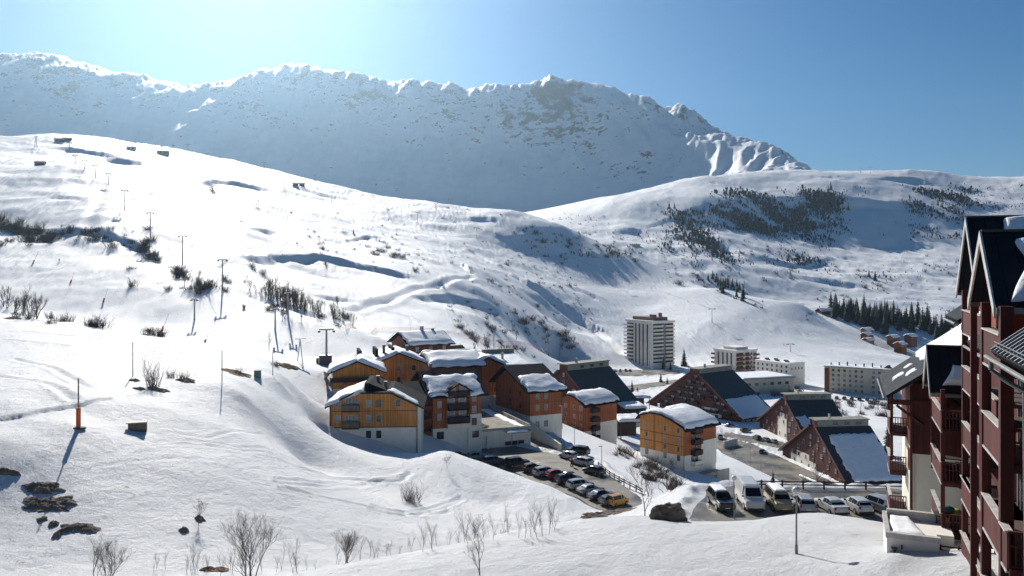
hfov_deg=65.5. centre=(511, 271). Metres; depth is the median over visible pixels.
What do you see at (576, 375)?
frame residence
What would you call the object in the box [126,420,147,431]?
stone box
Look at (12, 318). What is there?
earth patch
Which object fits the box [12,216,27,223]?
bare bush
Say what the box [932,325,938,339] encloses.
conifer
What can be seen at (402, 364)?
chalet
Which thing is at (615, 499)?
parked car
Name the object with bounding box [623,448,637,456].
bare bush
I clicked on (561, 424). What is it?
street lamp
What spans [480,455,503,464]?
parked car
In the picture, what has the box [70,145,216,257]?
lift cable
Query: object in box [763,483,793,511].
parked car
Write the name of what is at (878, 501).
parked car
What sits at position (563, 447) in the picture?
street
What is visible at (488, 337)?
bare tree
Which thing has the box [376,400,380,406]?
window
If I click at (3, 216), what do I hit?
bare bush
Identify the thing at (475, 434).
window
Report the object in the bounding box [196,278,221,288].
bare bush
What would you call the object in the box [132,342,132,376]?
piste pole
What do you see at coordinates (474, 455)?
parked car
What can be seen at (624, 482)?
wooden fence
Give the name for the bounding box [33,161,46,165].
hut
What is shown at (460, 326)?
bare bush
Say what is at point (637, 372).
parking
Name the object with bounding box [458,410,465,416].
window
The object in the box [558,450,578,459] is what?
parked car
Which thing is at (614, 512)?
earth patch
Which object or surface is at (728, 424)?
parked car
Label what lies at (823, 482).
guard rail
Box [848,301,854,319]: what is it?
conifer
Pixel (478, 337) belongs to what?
bare tree
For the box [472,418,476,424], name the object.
window
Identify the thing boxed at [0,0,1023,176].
sky
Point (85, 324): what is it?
bare bush
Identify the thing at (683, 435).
chalet
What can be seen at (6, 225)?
bare bush
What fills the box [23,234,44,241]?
bare bush
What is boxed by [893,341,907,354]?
chalet
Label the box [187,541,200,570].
bare sapling
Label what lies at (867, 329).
chalet
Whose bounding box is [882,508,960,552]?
service building
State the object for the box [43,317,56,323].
bare bush
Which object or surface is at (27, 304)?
bare tree
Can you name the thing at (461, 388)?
window
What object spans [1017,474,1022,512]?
window
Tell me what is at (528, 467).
parked car
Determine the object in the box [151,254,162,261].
bare bush
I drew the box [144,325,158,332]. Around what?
bare bush
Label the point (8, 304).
bare tree
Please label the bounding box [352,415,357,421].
window
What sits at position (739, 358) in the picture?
apartment block
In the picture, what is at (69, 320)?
bare bush
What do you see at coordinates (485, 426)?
parked car
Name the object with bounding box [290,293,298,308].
bare tree
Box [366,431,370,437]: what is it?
window
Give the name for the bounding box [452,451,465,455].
parked car
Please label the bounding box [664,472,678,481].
bare bush
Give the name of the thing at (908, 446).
window
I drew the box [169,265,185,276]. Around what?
bare bush
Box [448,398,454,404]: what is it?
window
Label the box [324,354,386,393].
chalet
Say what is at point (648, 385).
valley road
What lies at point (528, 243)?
lift cable
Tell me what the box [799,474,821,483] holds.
retaining wall
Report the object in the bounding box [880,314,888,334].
conifer
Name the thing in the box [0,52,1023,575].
snow ground
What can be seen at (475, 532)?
bare tree
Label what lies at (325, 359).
lift pylon
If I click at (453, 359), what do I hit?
chalet
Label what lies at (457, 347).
chalet
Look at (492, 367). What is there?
chalet
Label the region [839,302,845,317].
conifer
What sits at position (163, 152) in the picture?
hut
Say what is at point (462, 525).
bare sapling
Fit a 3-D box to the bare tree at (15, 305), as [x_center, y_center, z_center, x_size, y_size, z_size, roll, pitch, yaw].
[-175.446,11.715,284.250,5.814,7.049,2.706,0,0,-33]
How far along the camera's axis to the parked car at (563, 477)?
131.48 m
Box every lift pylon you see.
[146,212,154,237]
[178,235,186,263]
[190,298,198,319]
[217,259,227,287]
[270,308,279,330]
[284,292,291,318]
[316,328,334,365]
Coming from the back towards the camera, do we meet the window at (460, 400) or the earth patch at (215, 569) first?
the window at (460, 400)
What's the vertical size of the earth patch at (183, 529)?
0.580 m
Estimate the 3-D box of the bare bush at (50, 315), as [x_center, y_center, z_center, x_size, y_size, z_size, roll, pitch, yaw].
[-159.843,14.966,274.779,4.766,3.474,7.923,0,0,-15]
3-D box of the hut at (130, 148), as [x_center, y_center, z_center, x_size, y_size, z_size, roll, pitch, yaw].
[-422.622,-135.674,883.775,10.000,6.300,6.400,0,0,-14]
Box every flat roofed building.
[482,348,530,365]
[736,371,795,393]
[755,357,805,384]
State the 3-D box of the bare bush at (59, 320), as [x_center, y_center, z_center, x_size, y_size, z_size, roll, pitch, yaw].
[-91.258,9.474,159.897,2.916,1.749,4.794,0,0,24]
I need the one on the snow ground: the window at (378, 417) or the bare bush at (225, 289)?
the bare bush at (225, 289)
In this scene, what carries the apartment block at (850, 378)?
on the snow ground
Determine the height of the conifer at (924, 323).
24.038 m
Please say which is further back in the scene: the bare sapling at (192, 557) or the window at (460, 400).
the window at (460, 400)
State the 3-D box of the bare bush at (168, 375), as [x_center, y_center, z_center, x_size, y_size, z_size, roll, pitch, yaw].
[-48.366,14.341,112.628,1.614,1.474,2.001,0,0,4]
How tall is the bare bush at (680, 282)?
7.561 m
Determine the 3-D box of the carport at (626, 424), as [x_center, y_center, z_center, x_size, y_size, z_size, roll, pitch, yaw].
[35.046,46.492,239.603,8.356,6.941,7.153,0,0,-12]
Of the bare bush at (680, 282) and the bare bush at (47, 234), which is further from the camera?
the bare bush at (680, 282)
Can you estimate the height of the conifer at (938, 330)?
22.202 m
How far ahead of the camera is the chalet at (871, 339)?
802.92 m
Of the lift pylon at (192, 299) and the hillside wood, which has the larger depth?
the hillside wood
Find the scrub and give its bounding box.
[17,185,1023,357]
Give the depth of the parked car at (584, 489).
125.29 m
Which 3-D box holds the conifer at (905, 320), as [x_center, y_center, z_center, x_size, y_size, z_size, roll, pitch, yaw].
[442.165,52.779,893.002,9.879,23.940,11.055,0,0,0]
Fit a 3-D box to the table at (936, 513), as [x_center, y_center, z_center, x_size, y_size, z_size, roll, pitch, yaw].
[23.362,13.345,42.593,1.400,0.730,0.800,0,0,23]
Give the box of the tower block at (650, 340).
[624,313,674,368]
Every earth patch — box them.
[0,468,20,475]
[2,317,21,319]
[21,481,65,493]
[22,495,77,512]
[37,516,47,521]
[48,520,58,527]
[51,531,62,537]
[56,522,100,533]
[133,387,144,389]
[147,387,169,392]
[175,378,194,382]
[178,526,188,532]
[194,515,205,521]
[199,566,228,571]
[221,368,251,377]
[278,363,299,369]
[580,512,607,518]
[601,507,636,514]
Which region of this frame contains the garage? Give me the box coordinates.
[481,405,532,448]
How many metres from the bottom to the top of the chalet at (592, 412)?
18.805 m
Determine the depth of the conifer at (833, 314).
907.73 m
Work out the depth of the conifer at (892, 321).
896.78 m
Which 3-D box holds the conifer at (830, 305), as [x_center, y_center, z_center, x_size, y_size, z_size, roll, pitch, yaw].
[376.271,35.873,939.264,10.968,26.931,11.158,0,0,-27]
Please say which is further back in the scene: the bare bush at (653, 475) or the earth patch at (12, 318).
the earth patch at (12, 318)
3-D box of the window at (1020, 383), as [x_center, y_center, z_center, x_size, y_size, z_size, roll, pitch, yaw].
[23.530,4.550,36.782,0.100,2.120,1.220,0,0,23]
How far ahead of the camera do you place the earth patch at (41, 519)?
65.73 m
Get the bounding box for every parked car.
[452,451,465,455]
[465,451,486,459]
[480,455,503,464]
[482,423,488,428]
[503,456,529,467]
[520,462,540,472]
[531,466,552,476]
[544,468,563,479]
[554,471,581,484]
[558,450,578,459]
[565,445,590,455]
[565,478,593,489]
[569,456,593,466]
[576,483,604,494]
[582,465,604,475]
[586,489,613,500]
[598,494,609,506]
[607,493,628,506]
[706,484,735,510]
[717,433,722,438]
[724,423,734,426]
[740,428,750,431]
[752,435,761,439]
[761,437,769,441]
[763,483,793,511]
[790,493,817,512]
[814,496,849,514]
[841,496,874,513]
[865,493,887,511]
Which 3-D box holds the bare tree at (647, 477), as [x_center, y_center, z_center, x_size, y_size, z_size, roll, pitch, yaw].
[9.741,16.238,59.185,2.735,4.569,2.940,0,0,-16]
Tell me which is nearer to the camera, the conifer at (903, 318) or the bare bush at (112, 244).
the bare bush at (112, 244)
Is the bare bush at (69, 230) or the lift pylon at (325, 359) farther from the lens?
the bare bush at (69, 230)
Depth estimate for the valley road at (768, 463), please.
278.92 m
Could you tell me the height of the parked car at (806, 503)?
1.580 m
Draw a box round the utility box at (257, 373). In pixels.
[254,370,260,377]
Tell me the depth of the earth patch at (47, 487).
70.00 m
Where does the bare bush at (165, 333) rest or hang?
on the snow ground
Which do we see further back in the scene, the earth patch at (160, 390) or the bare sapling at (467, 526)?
the earth patch at (160, 390)
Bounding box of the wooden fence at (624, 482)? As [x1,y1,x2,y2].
[598,462,642,491]
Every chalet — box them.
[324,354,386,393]
[325,375,426,452]
[357,344,425,383]
[387,326,455,353]
[402,363,488,451]
[418,349,486,407]
[451,345,465,348]
[469,352,505,408]
[488,363,569,437]
[562,387,620,443]
[635,403,728,479]
[859,332,873,337]
[860,327,874,332]
[862,337,875,344]
[886,334,900,347]
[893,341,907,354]
[903,333,918,347]
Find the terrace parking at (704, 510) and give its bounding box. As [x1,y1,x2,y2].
[689,486,901,522]
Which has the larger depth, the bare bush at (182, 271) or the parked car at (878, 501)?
the bare bush at (182, 271)
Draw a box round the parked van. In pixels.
[734,476,764,509]
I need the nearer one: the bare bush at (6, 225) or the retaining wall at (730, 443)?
the retaining wall at (730, 443)
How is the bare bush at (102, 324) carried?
on the snow ground
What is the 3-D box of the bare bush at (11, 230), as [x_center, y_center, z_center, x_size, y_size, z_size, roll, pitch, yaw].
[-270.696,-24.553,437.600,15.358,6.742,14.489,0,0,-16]
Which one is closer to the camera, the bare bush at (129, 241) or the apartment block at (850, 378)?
the bare bush at (129, 241)
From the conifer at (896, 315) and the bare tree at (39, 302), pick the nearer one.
the bare tree at (39, 302)
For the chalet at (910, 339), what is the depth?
817.39 m
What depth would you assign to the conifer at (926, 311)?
896.58 m
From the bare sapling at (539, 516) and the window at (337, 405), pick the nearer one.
the bare sapling at (539, 516)
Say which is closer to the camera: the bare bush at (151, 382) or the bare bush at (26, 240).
the bare bush at (151, 382)
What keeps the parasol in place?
on the residence at (960, 387)
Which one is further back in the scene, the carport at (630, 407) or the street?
the carport at (630, 407)
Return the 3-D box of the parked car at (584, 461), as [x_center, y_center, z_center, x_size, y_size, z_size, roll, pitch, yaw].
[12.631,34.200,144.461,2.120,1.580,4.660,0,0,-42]
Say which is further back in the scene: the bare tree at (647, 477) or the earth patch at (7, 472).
the earth patch at (7, 472)
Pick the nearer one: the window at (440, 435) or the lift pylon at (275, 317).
the window at (440, 435)
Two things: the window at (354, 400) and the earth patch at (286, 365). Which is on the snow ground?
the earth patch at (286, 365)
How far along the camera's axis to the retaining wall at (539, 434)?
165.17 m
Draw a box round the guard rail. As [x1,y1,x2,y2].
[756,480,901,489]
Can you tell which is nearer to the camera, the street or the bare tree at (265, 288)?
the street
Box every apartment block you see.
[711,345,759,370]
[824,362,900,396]
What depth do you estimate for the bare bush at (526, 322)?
546.19 m
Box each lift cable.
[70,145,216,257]
[350,196,681,298]
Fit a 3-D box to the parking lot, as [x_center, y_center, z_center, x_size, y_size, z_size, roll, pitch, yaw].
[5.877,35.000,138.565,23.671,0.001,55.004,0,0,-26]
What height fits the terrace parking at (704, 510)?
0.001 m
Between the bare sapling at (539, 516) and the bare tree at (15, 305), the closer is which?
the bare sapling at (539, 516)
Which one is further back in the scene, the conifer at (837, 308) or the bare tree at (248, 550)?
the conifer at (837, 308)
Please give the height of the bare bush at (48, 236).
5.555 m
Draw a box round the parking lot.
[476,440,641,509]
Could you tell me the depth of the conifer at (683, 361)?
560.50 m
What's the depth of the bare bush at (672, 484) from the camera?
115.59 m
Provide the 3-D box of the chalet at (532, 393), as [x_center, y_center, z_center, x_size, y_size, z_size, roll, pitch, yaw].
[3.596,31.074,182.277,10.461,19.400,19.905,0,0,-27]
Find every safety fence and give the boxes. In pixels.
[345,323,485,339]
[489,339,594,355]
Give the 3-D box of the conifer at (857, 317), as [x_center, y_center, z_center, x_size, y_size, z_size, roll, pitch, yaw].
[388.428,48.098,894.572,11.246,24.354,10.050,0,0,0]
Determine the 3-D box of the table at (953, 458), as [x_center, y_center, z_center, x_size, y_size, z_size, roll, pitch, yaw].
[24.200,10.625,44.085,1.400,0.730,0.800,0,0,23]
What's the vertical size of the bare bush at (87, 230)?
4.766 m
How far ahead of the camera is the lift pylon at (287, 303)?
270.31 m
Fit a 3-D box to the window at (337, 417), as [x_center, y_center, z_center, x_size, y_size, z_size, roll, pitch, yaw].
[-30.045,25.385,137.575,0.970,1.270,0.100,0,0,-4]
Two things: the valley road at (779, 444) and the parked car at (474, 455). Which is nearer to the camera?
the parked car at (474, 455)
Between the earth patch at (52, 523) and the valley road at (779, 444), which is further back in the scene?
the valley road at (779, 444)
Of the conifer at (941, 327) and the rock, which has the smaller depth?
the rock
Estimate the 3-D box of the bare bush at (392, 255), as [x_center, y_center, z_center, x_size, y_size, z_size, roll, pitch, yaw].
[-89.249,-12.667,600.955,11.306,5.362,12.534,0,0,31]
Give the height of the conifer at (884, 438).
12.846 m
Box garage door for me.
[504,434,524,446]
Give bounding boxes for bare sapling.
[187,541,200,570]
[291,536,300,570]
[455,506,468,542]
[461,510,470,543]
[528,504,540,536]
[531,503,546,535]
[546,496,556,524]
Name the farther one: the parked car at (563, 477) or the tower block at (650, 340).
the tower block at (650, 340)
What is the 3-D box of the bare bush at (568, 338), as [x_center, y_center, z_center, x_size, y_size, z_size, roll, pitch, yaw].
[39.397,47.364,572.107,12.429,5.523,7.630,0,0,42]
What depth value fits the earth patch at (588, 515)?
106.52 m
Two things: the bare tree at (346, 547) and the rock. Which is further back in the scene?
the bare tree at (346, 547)
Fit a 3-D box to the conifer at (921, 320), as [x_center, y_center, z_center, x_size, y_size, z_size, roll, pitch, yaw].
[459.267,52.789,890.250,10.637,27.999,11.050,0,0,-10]
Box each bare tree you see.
[0,290,5,306]
[1,285,10,299]
[5,295,17,307]
[13,296,27,312]
[20,291,33,315]
[21,284,31,315]
[32,291,47,318]
[87,534,135,575]
[192,498,207,523]
[215,507,283,575]
[260,284,272,300]
[279,294,293,309]
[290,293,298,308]
[331,529,360,563]
[462,513,489,574]
[472,332,479,348]
[483,336,489,348]
[625,462,659,515]
[667,457,676,477]
[807,460,825,481]
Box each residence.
[553,358,645,426]
[646,364,769,421]
[755,389,841,440]
[778,414,901,484]
[877,215,1023,575]
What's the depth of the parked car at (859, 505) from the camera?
80.61 m
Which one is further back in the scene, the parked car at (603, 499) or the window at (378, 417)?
the window at (378, 417)
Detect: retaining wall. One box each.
[492,396,561,450]
[723,438,737,447]
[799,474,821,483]
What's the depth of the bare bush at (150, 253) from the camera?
368.81 m
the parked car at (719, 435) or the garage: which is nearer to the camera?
the garage
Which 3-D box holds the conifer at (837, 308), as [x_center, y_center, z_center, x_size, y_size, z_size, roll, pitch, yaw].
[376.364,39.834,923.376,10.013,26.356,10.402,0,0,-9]
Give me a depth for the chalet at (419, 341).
210.28 m
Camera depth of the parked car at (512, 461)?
142.35 m
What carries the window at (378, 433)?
in the chalet at (376, 407)
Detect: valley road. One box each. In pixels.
[627,380,676,389]
[716,432,837,484]
[725,432,784,447]
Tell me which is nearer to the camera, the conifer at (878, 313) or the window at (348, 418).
the window at (348, 418)
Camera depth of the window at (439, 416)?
152.45 m
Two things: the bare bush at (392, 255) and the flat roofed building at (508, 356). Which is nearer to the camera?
the flat roofed building at (508, 356)
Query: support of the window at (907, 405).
in the residence at (960, 387)
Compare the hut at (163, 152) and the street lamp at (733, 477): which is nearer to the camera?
the street lamp at (733, 477)
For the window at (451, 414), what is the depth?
153.31 m
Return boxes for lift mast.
[295,338,305,361]
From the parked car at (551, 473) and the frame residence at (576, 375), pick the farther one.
the frame residence at (576, 375)
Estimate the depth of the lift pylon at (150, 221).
400.37 m
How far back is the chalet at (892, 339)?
832.17 m
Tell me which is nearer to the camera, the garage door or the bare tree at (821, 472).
the garage door
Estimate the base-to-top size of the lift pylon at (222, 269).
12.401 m
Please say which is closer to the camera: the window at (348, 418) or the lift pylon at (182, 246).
the window at (348, 418)
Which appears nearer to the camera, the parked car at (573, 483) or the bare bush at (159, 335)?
the parked car at (573, 483)
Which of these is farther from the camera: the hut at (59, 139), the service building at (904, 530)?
the hut at (59, 139)
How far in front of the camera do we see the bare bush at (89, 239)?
393.53 m
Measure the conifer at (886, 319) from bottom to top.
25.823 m
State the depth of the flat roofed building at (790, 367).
476.65 m
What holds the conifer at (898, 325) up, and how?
on the snow ground
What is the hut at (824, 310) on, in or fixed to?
on the snow ground
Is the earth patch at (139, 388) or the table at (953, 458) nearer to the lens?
the table at (953, 458)
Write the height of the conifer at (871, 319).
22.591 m
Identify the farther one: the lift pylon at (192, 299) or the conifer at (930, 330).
the conifer at (930, 330)
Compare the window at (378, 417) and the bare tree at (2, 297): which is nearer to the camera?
the window at (378, 417)
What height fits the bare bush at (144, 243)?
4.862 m
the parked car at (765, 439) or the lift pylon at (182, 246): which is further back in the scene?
the lift pylon at (182, 246)
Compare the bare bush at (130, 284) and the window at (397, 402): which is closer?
the window at (397, 402)
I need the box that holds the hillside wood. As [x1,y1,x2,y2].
[521,182,1022,315]
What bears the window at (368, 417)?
in the chalet at (376, 407)
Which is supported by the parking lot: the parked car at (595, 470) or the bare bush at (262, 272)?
the parked car at (595, 470)
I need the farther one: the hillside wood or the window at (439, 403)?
the hillside wood
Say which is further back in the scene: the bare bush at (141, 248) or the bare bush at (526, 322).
the bare bush at (526, 322)
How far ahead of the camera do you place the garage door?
159.88 m
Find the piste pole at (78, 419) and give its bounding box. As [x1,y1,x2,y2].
[73,378,86,429]
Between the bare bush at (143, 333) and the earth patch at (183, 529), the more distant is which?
the bare bush at (143, 333)
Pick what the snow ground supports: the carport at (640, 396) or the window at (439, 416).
the carport at (640, 396)
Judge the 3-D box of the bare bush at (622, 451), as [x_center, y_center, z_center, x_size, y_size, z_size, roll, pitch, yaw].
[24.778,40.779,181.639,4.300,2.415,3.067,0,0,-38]
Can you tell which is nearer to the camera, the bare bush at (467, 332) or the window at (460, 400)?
the window at (460, 400)
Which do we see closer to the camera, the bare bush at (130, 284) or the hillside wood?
the bare bush at (130, 284)
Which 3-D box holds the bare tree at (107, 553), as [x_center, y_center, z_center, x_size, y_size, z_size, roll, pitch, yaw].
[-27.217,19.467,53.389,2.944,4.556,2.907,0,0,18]
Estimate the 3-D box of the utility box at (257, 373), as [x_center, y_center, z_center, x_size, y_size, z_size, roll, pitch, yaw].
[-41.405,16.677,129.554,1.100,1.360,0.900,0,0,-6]
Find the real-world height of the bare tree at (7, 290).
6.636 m
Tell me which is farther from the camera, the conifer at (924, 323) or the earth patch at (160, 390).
the conifer at (924, 323)
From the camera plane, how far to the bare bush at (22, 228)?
432.65 m
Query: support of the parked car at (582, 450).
on the parking lot
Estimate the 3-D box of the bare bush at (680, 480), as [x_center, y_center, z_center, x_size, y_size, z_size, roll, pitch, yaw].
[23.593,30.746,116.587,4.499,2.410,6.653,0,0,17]
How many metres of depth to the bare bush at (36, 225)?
431.39 m
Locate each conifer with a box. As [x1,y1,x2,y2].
[680,349,687,365]
[720,281,725,292]
[827,292,832,307]
[830,301,837,318]
[835,296,841,315]
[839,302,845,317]
[842,300,850,321]
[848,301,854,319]
[853,304,859,324]
[858,309,864,325]
[865,310,870,325]
[869,308,873,325]
[875,307,881,325]
[878,304,882,319]
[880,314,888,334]
[881,308,889,328]
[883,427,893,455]
[889,310,896,325]
[891,299,895,319]
[894,305,899,321]
[896,315,901,330]
[901,311,906,327]
[903,310,908,328]
[908,302,915,323]
[908,313,915,331]
[914,300,920,320]
[917,307,925,329]
[922,311,927,330]
[925,302,931,321]
[926,311,931,330]
[926,319,933,334]
[932,315,935,333]
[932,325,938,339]
[935,319,940,337]
[938,313,945,334]
[944,320,947,332]
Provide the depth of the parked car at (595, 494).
122.14 m
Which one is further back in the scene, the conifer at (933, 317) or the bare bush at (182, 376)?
the conifer at (933, 317)
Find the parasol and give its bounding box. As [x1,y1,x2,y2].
[936,505,961,514]
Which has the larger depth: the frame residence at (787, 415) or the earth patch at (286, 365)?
the frame residence at (787, 415)
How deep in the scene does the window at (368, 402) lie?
137.93 m
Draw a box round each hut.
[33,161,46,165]
[54,138,65,141]
[126,146,136,149]
[156,150,169,155]
[815,308,832,313]
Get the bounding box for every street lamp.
[561,406,561,443]
[731,475,736,518]
[792,486,800,553]
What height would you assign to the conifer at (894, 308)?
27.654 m
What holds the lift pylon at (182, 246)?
on the snow ground
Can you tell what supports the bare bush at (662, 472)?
on the snow ground
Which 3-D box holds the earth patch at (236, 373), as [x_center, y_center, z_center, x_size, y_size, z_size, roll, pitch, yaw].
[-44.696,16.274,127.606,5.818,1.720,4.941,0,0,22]
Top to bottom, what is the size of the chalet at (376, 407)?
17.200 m
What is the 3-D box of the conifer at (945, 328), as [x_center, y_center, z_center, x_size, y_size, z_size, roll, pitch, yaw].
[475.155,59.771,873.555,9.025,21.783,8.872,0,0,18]
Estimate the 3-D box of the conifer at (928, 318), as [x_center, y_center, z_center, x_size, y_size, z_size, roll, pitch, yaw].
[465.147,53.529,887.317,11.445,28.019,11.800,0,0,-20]
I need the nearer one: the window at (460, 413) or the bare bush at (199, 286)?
the window at (460, 413)
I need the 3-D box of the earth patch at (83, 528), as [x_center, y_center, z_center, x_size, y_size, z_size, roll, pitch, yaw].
[-35.368,20.974,65.001,3.618,0.678,1.671,0,0,0]
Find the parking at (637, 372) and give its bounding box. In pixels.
[613,369,679,375]
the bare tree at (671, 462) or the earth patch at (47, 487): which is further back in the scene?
the bare tree at (671, 462)
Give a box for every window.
[335,401,340,407]
[335,415,340,422]
[345,398,351,404]
[345,415,351,421]
[352,398,357,404]
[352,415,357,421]
[366,400,370,406]
[366,415,370,421]
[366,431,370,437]
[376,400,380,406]
[376,415,380,421]
[376,430,380,437]
[395,399,400,406]
[437,401,441,407]
[437,414,441,420]
[437,432,443,438]
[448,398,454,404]
[448,411,454,417]
[458,398,465,403]
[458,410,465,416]
[459,385,466,391]
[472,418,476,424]
[472,430,478,437]
[907,405,908,428]
[908,446,909,469]
[1017,379,1023,391]
[1017,409,1022,441]
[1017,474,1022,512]
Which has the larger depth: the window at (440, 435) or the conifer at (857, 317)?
the conifer at (857, 317)
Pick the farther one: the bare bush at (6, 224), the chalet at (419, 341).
the bare bush at (6, 224)
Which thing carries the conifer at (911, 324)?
on the snow ground
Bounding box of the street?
[531,432,565,449]
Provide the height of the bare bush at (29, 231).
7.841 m
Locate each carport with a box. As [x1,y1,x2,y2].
[617,401,647,413]
[617,413,639,436]
[632,392,650,408]
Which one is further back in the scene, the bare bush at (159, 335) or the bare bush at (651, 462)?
the bare bush at (651, 462)
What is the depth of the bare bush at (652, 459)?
178.22 m
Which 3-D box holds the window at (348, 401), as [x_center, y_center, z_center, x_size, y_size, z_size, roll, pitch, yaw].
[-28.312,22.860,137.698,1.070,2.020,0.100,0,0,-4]
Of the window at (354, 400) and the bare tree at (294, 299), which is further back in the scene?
the bare tree at (294, 299)
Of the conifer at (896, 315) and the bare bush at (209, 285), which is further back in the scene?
the conifer at (896, 315)
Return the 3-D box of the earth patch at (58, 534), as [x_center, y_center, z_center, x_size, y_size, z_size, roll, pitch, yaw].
[-36.407,21.066,63.739,0.730,0.523,0.875,0,0,-15]
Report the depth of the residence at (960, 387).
35.49 m
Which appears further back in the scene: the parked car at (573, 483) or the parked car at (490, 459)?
the parked car at (490, 459)
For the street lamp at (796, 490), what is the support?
on the snow ground
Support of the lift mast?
on the snow ground
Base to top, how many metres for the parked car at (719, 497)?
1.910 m
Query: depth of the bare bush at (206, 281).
303.79 m
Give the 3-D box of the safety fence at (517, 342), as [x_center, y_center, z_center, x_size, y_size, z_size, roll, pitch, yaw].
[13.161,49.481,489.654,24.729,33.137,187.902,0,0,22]
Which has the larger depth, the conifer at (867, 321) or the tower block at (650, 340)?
the conifer at (867, 321)
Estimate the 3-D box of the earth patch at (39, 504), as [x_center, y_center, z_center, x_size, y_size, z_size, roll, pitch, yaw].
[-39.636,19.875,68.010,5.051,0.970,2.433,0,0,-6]
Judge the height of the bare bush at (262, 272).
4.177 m
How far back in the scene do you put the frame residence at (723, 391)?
369.85 m
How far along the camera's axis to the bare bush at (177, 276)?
328.99 m
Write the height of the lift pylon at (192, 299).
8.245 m
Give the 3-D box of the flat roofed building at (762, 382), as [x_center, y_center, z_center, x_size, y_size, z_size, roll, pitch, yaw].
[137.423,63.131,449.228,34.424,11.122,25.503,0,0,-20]
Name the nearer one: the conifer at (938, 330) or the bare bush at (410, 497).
the bare bush at (410, 497)
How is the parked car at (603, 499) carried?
on the parking lot
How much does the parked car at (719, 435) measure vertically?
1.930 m
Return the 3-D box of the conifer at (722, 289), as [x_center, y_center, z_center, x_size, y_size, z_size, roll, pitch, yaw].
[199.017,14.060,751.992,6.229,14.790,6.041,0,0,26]
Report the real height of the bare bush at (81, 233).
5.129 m
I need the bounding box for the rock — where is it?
[649,502,687,521]
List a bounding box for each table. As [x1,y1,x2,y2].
[933,511,961,529]
[934,455,961,472]
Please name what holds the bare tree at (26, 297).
on the snow ground
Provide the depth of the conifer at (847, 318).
900.42 m
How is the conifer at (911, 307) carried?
on the snow ground
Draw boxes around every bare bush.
[0,210,11,219]
[0,220,20,229]
[0,221,18,229]
[6,222,28,232]
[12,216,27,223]
[14,224,34,234]
[17,234,38,242]
[19,224,44,235]
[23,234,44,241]
[31,221,46,231]
[37,230,61,239]
[37,233,58,241]
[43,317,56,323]
[44,311,56,318]
[48,315,66,321]
[59,310,75,321]
[61,224,75,233]
[77,234,103,241]
[79,225,94,233]
[79,227,95,234]
[80,316,101,326]
[85,314,115,328]
[100,239,119,248]
[127,238,138,243]
[127,277,139,287]
[130,244,149,251]
[134,352,180,386]
[138,239,151,246]
[139,224,156,230]
[139,250,158,257]
[139,326,158,335]
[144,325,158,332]
[148,327,169,336]
[150,330,164,337]
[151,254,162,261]
[164,369,175,377]
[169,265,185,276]
[171,271,187,278]
[171,371,194,378]
[173,263,187,275]
[190,277,228,287]
[190,281,213,290]
[191,285,213,294]
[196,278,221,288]
[221,285,230,291]
[259,268,266,274]
[386,252,399,258]
[399,480,425,503]
[454,321,468,329]
[461,328,477,335]
[516,317,528,324]
[559,335,573,341]
[618,446,627,455]
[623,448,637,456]
[637,455,664,465]
[642,468,664,480]
[643,463,659,471]
[646,459,657,469]
[649,464,670,477]
[658,474,688,491]
[661,479,680,490]
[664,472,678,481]
[670,278,683,284]
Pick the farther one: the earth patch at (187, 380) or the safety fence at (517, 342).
the safety fence at (517, 342)
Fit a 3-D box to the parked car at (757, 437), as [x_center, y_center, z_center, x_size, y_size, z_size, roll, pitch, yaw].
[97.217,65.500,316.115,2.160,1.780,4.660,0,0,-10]
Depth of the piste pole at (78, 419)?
80.44 m
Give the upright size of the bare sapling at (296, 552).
2.799 m
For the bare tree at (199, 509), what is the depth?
69.36 m
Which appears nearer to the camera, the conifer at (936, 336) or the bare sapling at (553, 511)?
the bare sapling at (553, 511)
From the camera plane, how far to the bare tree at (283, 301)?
279.33 m
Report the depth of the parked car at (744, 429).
329.42 m
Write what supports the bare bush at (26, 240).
on the snow ground
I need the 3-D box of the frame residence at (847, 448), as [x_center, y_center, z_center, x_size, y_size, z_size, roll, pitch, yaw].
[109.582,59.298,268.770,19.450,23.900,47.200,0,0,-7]
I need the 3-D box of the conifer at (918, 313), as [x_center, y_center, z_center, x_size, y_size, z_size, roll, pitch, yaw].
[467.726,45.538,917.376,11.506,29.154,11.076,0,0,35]
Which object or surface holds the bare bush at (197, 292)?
on the snow ground
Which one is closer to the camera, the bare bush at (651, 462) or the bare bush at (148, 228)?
the bare bush at (651, 462)
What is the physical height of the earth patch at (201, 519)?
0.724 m
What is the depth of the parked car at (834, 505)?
80.83 m
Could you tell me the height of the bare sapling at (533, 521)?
2.515 m
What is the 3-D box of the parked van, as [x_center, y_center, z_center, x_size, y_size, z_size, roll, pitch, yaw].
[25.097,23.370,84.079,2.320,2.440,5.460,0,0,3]
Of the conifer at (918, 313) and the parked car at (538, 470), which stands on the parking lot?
the parked car at (538, 470)
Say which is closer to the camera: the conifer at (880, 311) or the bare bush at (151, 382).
the bare bush at (151, 382)
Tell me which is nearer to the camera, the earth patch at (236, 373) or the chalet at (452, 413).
the earth patch at (236, 373)
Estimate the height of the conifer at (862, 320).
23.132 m
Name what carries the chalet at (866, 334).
on the snow ground
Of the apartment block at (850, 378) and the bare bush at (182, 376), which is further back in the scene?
the apartment block at (850, 378)
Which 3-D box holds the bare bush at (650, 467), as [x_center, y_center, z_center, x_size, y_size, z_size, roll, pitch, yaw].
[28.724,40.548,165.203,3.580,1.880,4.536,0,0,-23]
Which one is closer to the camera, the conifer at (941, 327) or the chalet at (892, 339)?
the chalet at (892, 339)
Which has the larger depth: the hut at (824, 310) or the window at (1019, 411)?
the hut at (824, 310)

